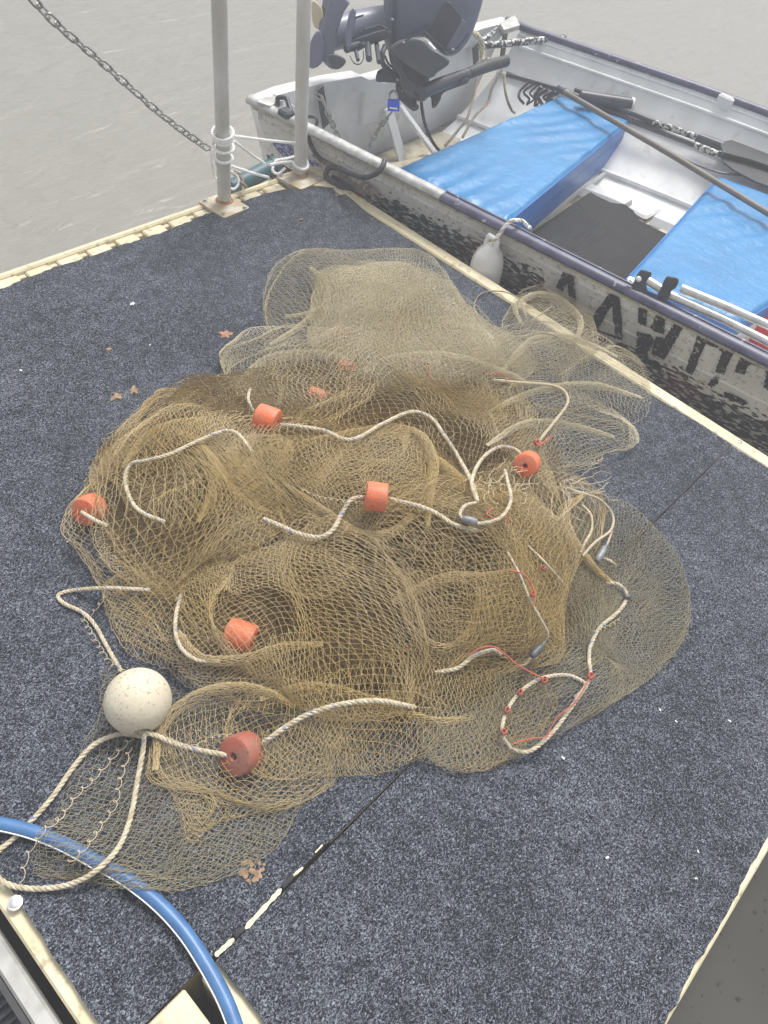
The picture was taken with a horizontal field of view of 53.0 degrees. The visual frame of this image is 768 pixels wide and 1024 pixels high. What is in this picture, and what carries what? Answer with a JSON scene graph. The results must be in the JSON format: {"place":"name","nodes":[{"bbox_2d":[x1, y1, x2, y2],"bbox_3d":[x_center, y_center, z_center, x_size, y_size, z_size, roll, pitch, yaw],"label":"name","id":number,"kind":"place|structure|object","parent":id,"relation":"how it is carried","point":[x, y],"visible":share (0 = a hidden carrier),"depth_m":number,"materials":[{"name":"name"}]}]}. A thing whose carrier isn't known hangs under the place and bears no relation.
{"place":"outdoors","nodes":[
{"label":"outdoors","id":0,"kind":"place"},
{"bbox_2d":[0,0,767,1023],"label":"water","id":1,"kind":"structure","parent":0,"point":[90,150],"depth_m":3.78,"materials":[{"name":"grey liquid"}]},
{"bbox_2d":[0,166,767,1023],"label":"floating dock","id":2,"kind":"object","parent":1,"relation":"on","point":[504,892],"visible":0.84,"depth_m":1.47,"materials":[{"name":"grey carpet"}]},
{"bbox_2d":[0,929,62,1023],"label":"gangway","id":3,"kind":"object","parent":2,"relation":"attached to","point":[23,1000],"visible":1,"depth_m":1.16,"materials":[{"name":"metal"}]},
{"bbox_2d":[0,909,76,1023],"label":"bearer beam","id":4,"kind":"structure","parent":2,"relation":"attached to","point":[37,975],"depth_m":1.29,"materials":[{"name":"brown wood"}]},
{"bbox_2d":[0,730,146,891],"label":"rope","id":5,"kind":"object","parent":2,"relation":"on","point":[36,815],"visible":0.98,"depth_m":1.30,"materials":[{"name":"white fabric"}]},
{"bbox_2d":[19,739,133,883],"bbox_3d":[-0.497,0.506,1.298,0.087,0.035,0.275,27,51,12],"label":"lacing thread","id":6,"kind":"object","parent":5,"relation":"attached to","point":[127,741],"visible":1,"depth_m":1.30,"materials":[{"name":"beige fabric"}]},
{"bbox_2d":[71,493,107,525],"bbox_3d":[-0.642,-0.005,1.680,0.065,0.074,0.065,20,50,7],"label":"net float","id":7,"kind":"object","parent":2,"relation":"on","point":[84,502],"visible":0.64,"depth_m":1.66,"materials":[{"name":"plastic"}]},
{"bbox_2d":[80,510,107,526],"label":"rope","id":8,"kind":"object","parent":7,"relation":"on","point":[89,516],"visible":1,"depth_m":1.59,"materials":[{"name":"white fabric"}]},
{"bbox_2d":[56,586,150,672],"bbox_3d":[-0.539,0.189,1.539,0.233,0.071,0.137,40,55,22],"label":"rope","id":9,"kind":"object","parent":2,"relation":"on","point":[92,622],"visible":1,"depth_m":1.54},
{"bbox_2d":[81,597,124,670],"bbox_3d":[-0.552,0.242,1.501,0.060,0.042,0.160,-13,54,-20],"label":"lacing thread","id":10,"kind":"object","parent":9,"relation":"attached to","point":[97,640],"visible":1,"depth_m":1.52,"materials":[{"name":"beige fabric"}]},
{"bbox_2d":[110,393,122,400],"bbox_3d":[-0.679,-0.292,1.956,0.028,0.002,0.032,6,50,-5],"label":"leaf","id":11,"kind":"object","parent":2,"relation":"on","point":[116,396],"visible":1,"depth_m":1.96,"materials":[{"name":"brown plant"}]},
{"bbox_2d":[0,816,242,1023],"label":"garden hose","id":12,"kind":"object","parent":2,"relation":"on","point":[167,912],"visible":0.99,"depth_m":1.22,"materials":[{"name":"blue plastic"}]},
{"bbox_2d":[128,386,138,393],"bbox_3d":[-0.643,-0.313,1.980,0.030,0.002,0.025,40,55,22],"label":"leaf","id":13,"kind":"object","parent":2,"relation":"on","point":[133,389],"visible":1,"depth_m":1.98,"materials":[{"name":"brown plant"}]},
{"bbox_2d":[103,667,171,734],"bbox_3d":[-0.445,0.342,1.393,0.119,0.119,0.119,40,55,22],"label":"ball float","id":14,"kind":"object","parent":2,"relation":"on","point":[136,701],"visible":1,"depth_m":1.35,"materials":[{"name":"white plastic"}]},
{"bbox_2d":[199,0,248,219],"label":"steel post","id":15,"kind":"object","parent":2,"relation":"on","point":[223,203],"visible":0.98,"depth_m":2.36,"materials":[{"name":"metal"}]},
{"bbox_2d":[28,0,210,150],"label":"railing chain","id":16,"kind":"object","parent":15,"relation":"hanging from","point":[100,61],"visible":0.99,"depth_m":2.16,"materials":[{"name":"metal"}]},
{"bbox_2d":[210,146,216,180],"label":"lashing rope","id":17,"kind":"object","parent":15,"relation":"attached to","point":[212,168],"visible":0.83,"depth_m":2.58,"materials":[{"name":"white fabric"}]},
{"bbox_2d":[211,125,234,165],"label":"lashing rope","id":18,"kind":"object","parent":15,"relation":"attached to","point":[226,142],"visible":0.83,"depth_m":2.44,"materials":[{"name":"white fabric"}]},
{"bbox_2d":[231,170,239,190],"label":"lashing rope","id":19,"kind":"object","parent":15,"relation":"hanging from","point":[238,183],"visible":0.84,"depth_m":2.64,"materials":[{"name":"white fabric"}]},
{"bbox_2d":[233,139,265,164],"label":"lashing rope","id":20,"kind":"object","parent":15,"relation":"attached to","point":[249,152],"visible":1,"depth_m":2.58,"materials":[{"name":"white fabric"}]},
{"bbox_2d":[218,331,232,337],"bbox_3d":[-0.444,-0.500,2.170,0.041,0.002,0.033,-10,53,-17],"label":"dry leaf","id":21,"kind":"object","parent":2,"relation":"on","point":[226,334],"visible":1,"depth_m":2.17,"materials":[{"name":"orange plant"}]},
{"bbox_2d":[231,170,247,187],"bbox_3d":[-0.496,-1.144,2.649,0.070,0.044,0.026,40,55,22],"label":"shackle chain","id":22,"kind":"object","parent":2,"relation":"on","point":[242,183],"visible":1,"depth_m":2.64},
{"bbox_2d":[238,855,265,884],"bbox_3d":[-0.222,0.601,1.297,0.045,0.002,0.045,40,55,22],"label":"mud patch","id":23,"kind":"object","parent":2,"relation":"on","point":[244,873],"visible":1,"depth_m":1.29,"materials":[{"name":"beige soil"}]},
{"bbox_2d":[231,156,281,193],"bbox_3d":[-0.464,-1.195,2.741,0.064,0.084,0.226,37,54,20],"label":"bumper","id":24,"kind":"object","parent":2,"relation":"attached to","point":[250,180],"visible":0.56,"depth_m":2.72,"materials":[{"name":"teal plastic"}]},
{"bbox_2d":[231,164,269,178],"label":"lashing rope","id":25,"kind":"object","parent":24,"relation":"attached to","point":[251,172],"visible":0.99,"depth_m":2.65,"materials":[{"name":"white fabric"}]},
{"bbox_2d":[277,0,324,190],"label":"steel post","id":26,"kind":"object","parent":2,"relation":"on","point":[297,179],"visible":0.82,"depth_m":2.58,"materials":[{"name":"metal"}]},
{"bbox_2d":[233,135,296,144],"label":"lashing rope","id":27,"kind":"object","parent":26,"relation":"attached to","point":[264,140],"visible":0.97,"depth_m":2.59,"materials":[{"name":"white fabric"}]},
{"bbox_2d":[269,155,309,175],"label":"lashing rope","id":28,"kind":"object","parent":26,"relation":"attached to","point":[276,162],"visible":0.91,"depth_m":2.72,"materials":[{"name":"white fabric"}]},
{"bbox_2d":[31,248,690,892],"bbox_3d":[0.040,-0.142,1.809,1.441,0.231,1.969,9,50,-2],"label":"fishing net","id":29,"kind":"object","parent":2,"relation":"on","point":[387,374],"visible":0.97,"depth_m":1.64,"materials":[{"name":"brown fabric"}]},
{"bbox_2d":[141,730,227,758],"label":"rope","id":30,"kind":"object","parent":29,"relation":"on","point":[191,748],"visible":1,"depth_m":1.36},
{"bbox_2d":[165,734,233,747],"bbox_3d":[-0.321,0.404,1.365,0.136,0.020,0.023,3,50,-7],"label":"lacing thread","id":31,"kind":"object","parent":30,"relation":"on","point":[198,743],"visible":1,"depth_m":1.37,"materials":[{"name":"beige fabric"}]},
{"bbox_2d":[123,429,253,523],"bbox_3d":[-0.425,-0.098,1.641,0.178,0.061,0.282,40,55,22],"label":"rope","id":32,"kind":"object","parent":29,"relation":"on","point":[171,453],"visible":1,"depth_m":1.63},
{"bbox_2d":[173,594,219,662],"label":"rope","id":33,"kind":"object","parent":29,"relation":"on","point":[181,647],"visible":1,"depth_m":1.47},
{"bbox_2d":[222,617,259,653],"bbox_3d":[-0.277,0.240,1.492,0.057,0.061,0.061,19,50,6],"label":"net float","id":34,"kind":"object","parent":29,"relation":"on","point":[239,631],"visible":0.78,"depth_m":1.47,"materials":[{"name":"orange plastic"}]},
{"bbox_2d":[219,731,264,776],"bbox_3d":[-0.254,0.431,1.376,0.073,0.082,0.078,40,55,22],"label":"net float","id":35,"kind":"object","parent":29,"relation":"on","point":[243,746],"visible":0.98,"depth_m":1.36,"materials":[{"name":"plastic"}]},
{"bbox_2d":[247,388,254,411],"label":"rope","id":36,"kind":"object","parent":29,"relation":"on","point":[248,399],"visible":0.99,"depth_m":1.86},
{"bbox_2d":[252,403,281,433],"bbox_3d":[-0.268,-0.213,1.768,0.052,0.063,0.063,21,50,7],"label":"net float","id":37,"kind":"object","parent":29,"relation":"on","point":[264,415],"visible":0.94,"depth_m":1.74,"materials":[{"name":"orange plastic"}]},
{"bbox_2d":[263,495,364,539],"bbox_3d":[-0.134,0.022,1.542,0.208,0.065,0.093,-4,52,-13],"label":"rope","id":38,"kind":"object","parent":29,"relation":"on","point":[328,532],"visible":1,"depth_m":1.54,"materials":[{"name":"white fabric"}]},
{"bbox_2d":[306,387,329,409],"bbox_3d":[-0.173,-0.296,2.007,0.050,0.053,0.053,23,51,10],"label":"net float","id":39,"kind":"object","parent":29,"relation":"on","point":[320,390],"visible":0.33,"depth_m":1.99,"materials":[{"name":"orange plastic"}]},
{"bbox_2d":[300,487,363,503],"bbox_3d":[-0.102,-0.030,1.563,0.152,0.031,0.012,20,50,6],"label":"lacing thread","id":40,"kind":"object","parent":29,"relation":"on","point":[330,498],"visible":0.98,"depth_m":1.57,"materials":[{"name":"beige"}]},
{"bbox_2d":[260,698,416,745],"bbox_3d":[-0.086,0.376,1.408,0.307,0.085,0.030,-9,53,-17],"label":"rope","id":41,"kind":"object","parent":29,"relation":"on","point":[283,728],"visible":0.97,"depth_m":1.38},
{"bbox_2d":[329,325,352,343],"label":"net float","id":42,"kind":"object","parent":29,"relation":"on","point":[344,335],"visible":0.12,"depth_m":2.16,"materials":[{"name":"orange plastic"}]},
{"bbox_2d":[337,359,358,377],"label":"net float","id":43,"kind":"object","parent":29,"relation":"on","point":[342,360],"visible":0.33,"depth_m":2.07,"materials":[{"name":"orange plastic"}]},
{"bbox_2d":[364,481,388,511],"bbox_3d":[-0.016,-0.031,1.551,0.044,0.059,0.059,8,50,-3],"label":"net float","id":44,"kind":"object","parent":29,"relation":"on","point":[376,496],"visible":1,"depth_m":1.53,"materials":[{"name":"orange plastic"}]},
{"bbox_2d":[280,410,478,497],"bbox_3d":[0.026,-0.182,1.774,0.488,0.079,0.255,23,51,9],"label":"rope","id":45,"kind":"object","parent":29,"relation":"on","point":[393,418],"visible":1,"depth_m":1.75,"materials":[{"name":"white fabric"}]},
{"bbox_2d":[388,497,478,532],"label":"rope","id":46,"kind":"object","parent":29,"relation":"on","point":[439,515],"visible":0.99,"depth_m":1.56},
{"bbox_2d":[462,516,477,524],"bbox_3d":[0.171,0.017,1.536,0.032,0.017,0.017,15,50,2],"label":"sinker","id":47,"kind":"object","parent":46,"relation":"on","point":[469,520],"visible":1,"depth_m":1.53},
{"bbox_2d":[435,648,502,673],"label":"rope","id":48,"kind":"object","parent":29,"relation":"on","point":[467,660],"visible":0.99,"depth_m":1.50,"materials":[{"name":"white fabric"}]},
{"bbox_2d":[458,469,512,524],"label":"rope","id":49,"kind":"object","parent":29,"relation":"on","point":[500,517],"visible":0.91,"depth_m":1.59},
{"bbox_2d":[486,507,509,523],"bbox_3d":[0.235,0.012,1.583,0.051,0.015,0.029,28,52,13],"label":"red twine","id":50,"kind":"object","parent":49,"relation":"on","point":[494,517],"visible":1,"depth_m":1.58,"materials":[{"name":"red fabric"}]},
{"bbox_2d":[470,445,520,502],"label":"rope","id":51,"kind":"object","parent":29,"relation":"on","point":[477,466],"visible":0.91,"depth_m":1.78,"materials":[{"name":"white fabric"}]},
{"bbox_2d":[463,456,537,504],"bbox_3d":[0.272,-0.074,1.728,0.136,0.110,0.283,28,52,13],"label":"frayed knot","id":52,"kind":"object","parent":29,"relation":"on","point":[489,482],"visible":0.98,"depth_m":1.69,"materials":[{"name":"beige fabric"}]},
{"bbox_2d":[469,645,543,679],"bbox_3d":[0.243,0.291,1.507,0.159,0.052,0.025,11,50,-1],"label":"red twine","id":53,"kind":"object","parent":29,"relation":"on","point":[501,651],"visible":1,"depth_m":1.51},
{"bbox_2d":[520,657,531,666],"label":"rope","id":54,"kind":"object","parent":29,"relation":"on","point":[527,662],"visible":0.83,"depth_m":1.54,"materials":[{"name":"white fabric"}]},
{"bbox_2d":[513,450,540,477],"bbox_3d":[0.342,-0.115,1.841,0.059,0.085,0.088,27,51,12],"label":"net float","id":55,"kind":"object","parent":29,"relation":"on","point":[529,461],"visible":0.98,"depth_m":1.81,"materials":[{"name":"orange plastic"}]},
{"bbox_2d":[506,551,548,643],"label":"rope","id":56,"kind":"object","parent":29,"relation":"on","point":[530,600],"visible":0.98,"depth_m":1.54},
{"bbox_2d":[509,570,534,606],"bbox_3d":[0.280,0.146,1.526,0.027,0.039,0.080,-31,62,-30],"label":"red twine","id":57,"kind":"object","parent":56,"relation":"on","point":[530,583],"visible":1,"depth_m":1.53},
{"bbox_2d":[492,379,568,446],"bbox_3d":[0.405,-0.279,1.998,0.165,0.041,0.231,-17,56,-22],"label":"rope","id":58,"kind":"object","parent":29,"relation":"on","point":[550,385],"visible":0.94,"depth_m":2.02,"materials":[{"name":"beige fabric"}]},
{"bbox_2d":[534,436,551,445],"bbox_3d":[0.398,-0.178,1.910,0.062,0.014,0.019,-20,57,-24],"label":"red twine","id":59,"kind":"object","parent":58,"relation":"attached to","point":[547,439],"visible":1,"depth_m":1.90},
{"bbox_2d":[500,333,570,345],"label":"rope","id":60,"kind":"object","parent":29,"relation":"on","point":[533,334],"visible":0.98,"depth_m":2.21,"materials":[{"name":"beige fabric"}]},
{"bbox_2d":[529,643,544,657],"bbox_3d":[0.304,0.276,1.530,0.018,0.018,0.038,40,55,22],"label":"sinker","id":61,"kind":"object","parent":29,"relation":"on","point":[536,650],"visible":1,"depth_m":1.52},
{"bbox_2d":[500,673,587,749],"bbox_3d":[0.303,0.375,1.515,0.225,0.047,0.076,-27,60,-28],"label":"rope","id":62,"kind":"object","parent":29,"relation":"on","point":[524,688],"visible":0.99,"depth_m":1.51,"materials":[{"name":"white fabric"}]},
{"bbox_2d":[500,728,506,735],"bbox_3d":[0.226,0.415,1.453,0.011,0.014,0.014,40,55,22],"label":"red twine","id":63,"kind":"object","parent":62,"relation":"on","point":[502,733],"visible":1,"depth_m":1.45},
{"bbox_2d":[504,706,509,713],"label":"red twine","id":64,"kind":"object","parent":62,"relation":"on","point":[508,709],"visible":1,"depth_m":1.47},
{"bbox_2d":[517,688,522,695],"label":"red twine","id":65,"kind":"object","parent":62,"relation":"on","point":[519,693],"visible":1,"depth_m":1.49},
{"bbox_2d":[540,676,547,684],"bbox_3d":[0.316,0.333,1.521,0.012,0.016,0.016,40,55,22],"label":"red twine","id":66,"kind":"object","parent":62,"relation":"on","point":[545,680],"visible":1,"depth_m":1.52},
{"bbox_2d":[527,544,563,582],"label":"rope","id":67,"kind":"object","parent":29,"relation":"on","point":[545,562],"visible":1,"depth_m":1.58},
{"bbox_2d":[512,581,627,753],"bbox_3d":[0.403,0.318,1.592,0.069,0.036,0.486,30,52,15],"label":"rope","id":68,"kind":"object","parent":29,"relation":"on","point":[568,711],"visible":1,"depth_m":1.57,"materials":[{"name":"white fabric"}]},
{"bbox_2d":[513,679,589,743],"bbox_3d":[0.337,0.398,1.497,0.221,0.024,0.030,-29,61,-29],"label":"red twine","id":69,"kind":"object","parent":68,"relation":"on","point":[555,718],"visible":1,"depth_m":1.49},
{"bbox_2d":[587,672,594,679],"bbox_3d":[0.417,0.333,1.556,0.013,0.016,0.016,40,55,22],"label":"red twine","id":70,"kind":"object","parent":68,"relation":"attached to","point":[589,674],"visible":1,"depth_m":1.55,"materials":[{"name":"red fabric"}]},
{"bbox_2d":[623,594,631,599],"bbox_3d":[0.539,0.188,1.706,0.017,0.012,0.012,13,50,1],"label":"sinker","id":71,"kind":"object","parent":68,"relation":"on","point":[627,596],"visible":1,"depth_m":1.70},
{"bbox_2d":[547,458,616,521],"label":"loose threads","id":72,"kind":"object","parent":29,"relation":"on","point":[567,480],"visible":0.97,"depth_m":1.82,"materials":[{"name":"beige fabric"}]},
{"bbox_2d":[579,504,593,552],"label":"rope","id":73,"kind":"object","parent":29,"relation":"on","point":[589,534],"visible":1,"depth_m":1.76,"materials":[{"name":"beige fabric"}]},
{"bbox_2d":[564,486,614,556],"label":"rope","id":74,"kind":"object","parent":29,"relation":"on","point":[605,534],"visible":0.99,"depth_m":1.82,"materials":[{"name":"beige fabric"}]},
{"bbox_2d":[595,545,607,561],"bbox_3d":[0.494,0.095,1.750,0.017,0.017,0.052,30,52,15],"label":"sinker","id":75,"kind":"object","parent":29,"relation":"on","point":[601,553],"visible":1,"depth_m":1.74},
{"bbox_2d":[606,530,612,545],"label":"rope","id":76,"kind":"object","parent":29,"relation":"on","point":[609,538],"visible":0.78,"depth_m":1.81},
{"bbox_2d":[603,557,616,566],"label":"rope","id":77,"kind":"object","parent":29,"relation":"on","point":[610,561],"visible":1,"depth_m":1.77,"materials":[{"name":"white fabric"}]},
{"bbox_2d":[20,344,730,997],"bbox_3d":[-0.080,0.161,1.685,1.512,0.001,1.644,-2,51,-12],"label":"lint","id":78,"kind":"object","parent":2,"relation":"on","point":[562,756],"visible":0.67,"depth_m":1.50,"materials":[{"name":"white"}]},
{"bbox_2d":[474,290,552,320],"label":"rope","id":79,"kind":"object","parent":2,"relation":"on","point":[514,296],"visible":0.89,"depth_m":2.38,"materials":[{"name":"beige fabric"}]},
{"bbox_2d":[245,15,767,455],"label":"dinghy","id":80,"kind":"object","parent":1,"relation":"on","point":[716,374],"visible":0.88,"depth_m":3.07,"materials":[{"name":"white paint"}]},
{"bbox_2d":[307,134,323,161],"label":"black rope","id":81,"kind":"object","parent":80,"relation":"hanging from","point":[315,152],"visible":0.91,"depth_m":2.81,"materials":[{"name":"fabric"}]},
{"bbox_2d":[314,92,339,137],"bbox_3d":[-0.221,-1.531,2.994,0.116,0.166,0.039,4,50,-7],"label":"transom chain","id":82,"kind":"object","parent":80,"relation":"hanging from","point":[331,121],"visible":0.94,"depth_m":2.97,"materials":[{"name":"metal"}]},
{"bbox_2d":[311,154,374,194],"bbox_3d":[-0.155,-1.246,2.814,0.033,0.025,0.335,-34,63,-31],"label":"mooring stick","id":83,"kind":"object","parent":80,"relation":"on","point":[365,187],"visible":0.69,"depth_m":2.77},
{"bbox_2d":[323,159,386,193],"bbox_3d":[-0.113,-1.183,2.714,0.084,0.214,0.275,-32,62,-30],"label":"mooring snubber","id":84,"kind":"object","parent":80,"relation":"hanging from","point":[337,182],"visible":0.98,"depth_m":2.72,"materials":[{"name":"black rubber"}]},
{"bbox_2d":[309,0,509,110],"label":"outboard motor","id":85,"kind":"object","parent":80,"relation":"attached to","point":[400,28],"visible":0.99,"depth_m":2.89,"materials":[{"name":"black plastic"}]},
{"bbox_2d":[387,90,399,111],"bbox_3d":[0.037,-1.571,2.971,0.052,0.056,0.143,8,50,-3],"label":"padlock","id":86,"kind":"object","parent":85,"relation":"hanging from","point":[393,104],"visible":1,"depth_m":2.96,"materials":[{"name":"blue metal"}]},
{"bbox_2d":[366,111,392,152],"bbox_3d":[-0.017,-1.506,3.040,0.084,0.174,0.055,9,50,-3],"label":"motor chain","id":87,"kind":"object","parent":86,"relation":"hanging from","point":[383,123],"visible":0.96,"depth_m":3.06,"materials":[{"name":"metal"}]},
{"bbox_2d":[420,102,439,150],"bbox_3d":[0.197,-1.574,3.156,0.150,0.237,0.042,-11,54,-18],"label":"fuel line","id":88,"kind":"object","parent":85,"relation":"hanging from","point":[436,147],"visible":0.88,"depth_m":3.13,"materials":[{"name":"black rubber"}]},
{"bbox_2d":[461,69,502,138],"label":"rope","id":89,"kind":"object","parent":85,"relation":"hanging from","point":[483,106],"visible":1,"depth_m":3.48,"materials":[{"name":"beige fabric"}]},
{"bbox_2d":[444,76,478,146],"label":"rope","id":90,"kind":"object","parent":80,"relation":"hanging from","point":[466,118],"visible":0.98,"depth_m":3.34,"materials":[{"name":"beige fabric"}]},
{"bbox_2d":[472,29,489,61],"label":"rope","id":91,"kind":"object","parent":80,"relation":"hanging from","point":[476,35],"visible":0.84,"depth_m":3.43,"materials":[{"name":"beige fabric"}]},
{"bbox_2d":[503,73,515,113],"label":"rope","id":92,"kind":"object","parent":80,"relation":"hanging from","point":[506,96],"visible":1,"depth_m":3.50,"materials":[{"name":"beige fabric"}]},
{"bbox_2d":[489,218,531,245],"bbox_3d":[0.409,-0.901,2.495,0.128,0.117,0.035,-2,51,-12],"label":"fender line","id":93,"kind":"object","parent":80,"relation":"attached to","point":[506,224],"visible":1,"depth_m":2.47,"materials":[{"name":"white fabric"}]},
{"bbox_2d":[469,232,503,284],"bbox_3d":[0.342,-0.807,2.614,0.112,0.296,0.121,40,55,22],"label":"fender","id":94,"kind":"object","parent":93,"relation":"hanging from","point":[487,260],"visible":0.53,"depth_m":2.53,"materials":[{"name":"white plastic"}]},
{"bbox_2d":[401,97,628,230],"bbox_3d":[0.582,-1.522,3.343,0.508,0.179,1.300,31,52,15],"label":"bench cushion","id":95,"kind":"object","parent":80,"relation":"on","point":[534,167],"visible":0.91,"depth_m":3.19,"materials":[{"name":"blue fabric"}]},
{"bbox_2d":[518,81,559,106],"bbox_3d":[0.732,-1.986,3.669,0.190,0.103,0.094,13,50,1],"label":"tangled line","id":96,"kind":"object","parent":80,"relation":"on","point":[536,95],"visible":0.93,"depth_m":3.65,"materials":[{"name":"grey fabric"}]},
{"bbox_2d":[532,192,665,279],"bbox_3d":[0.886,-1.093,3.179,0.515,0.011,0.854,32,53,16],"label":"rubber mat","id":97,"kind":"object","parent":80,"relation":"on","point":[621,240],"visible":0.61,"depth_m":3.24,"materials":[{"name":"black rubber"}]},
{"bbox_2d":[506,71,767,187],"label":"oar","id":98,"kind":"object","parent":80,"relation":"on","point":[756,173],"visible":0.77,"depth_m":3.49,"materials":[{"name":"black plastic"}]},
{"bbox_2d":[674,152,740,175],"bbox_3d":[1.450,-1.536,3.428,0.353,0.029,0.050,25,51,10],"label":"cable","id":99,"kind":"object","parent":98,"relation":"hanging from","point":[712,170],"visible":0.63,"depth_m":3.42,"materials":[{"name":"black plastic"}]},
{"bbox_2d":[574,87,767,166],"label":"oar","id":100,"kind":"object","parent":80,"relation":"on","point":[623,104],"visible":0.95,"depth_m":3.53,"materials":[{"name":"black plastic"}]},
{"bbox_2d":[626,177,767,334],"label":"bench cushion","id":101,"kind":"object","parent":80,"relation":"on","point":[713,241],"visible":0.88,"depth_m":2.88,"materials":[{"name":"blue fabric"}]},
{"bbox_2d":[556,85,767,216],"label":"brown pole","id":102,"kind":"object","parent":101,"relation":"on","point":[715,181],"visible":1,"depth_m":3.29,"materials":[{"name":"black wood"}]},
{"bbox_2d":[628,270,767,346],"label":"folded frame","id":103,"kind":"object","parent":80,"relation":"on","point":[665,288],"visible":0.94,"depth_m":2.26,"materials":[{"name":"metal"}]},
{"bbox_2d":[748,315,767,349],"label":"fuel container","id":104,"kind":"object","parent":80,"relation":"on","point":[761,330],"visible":0.05,"depth_m":2.88,"materials":[{"name":"red plastic"}]},
{"bbox_2d":[667,851,767,1023],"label":"mudflat","id":105,"kind":"structure","parent":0,"point":[728,984],"depth_m":1.53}
]}

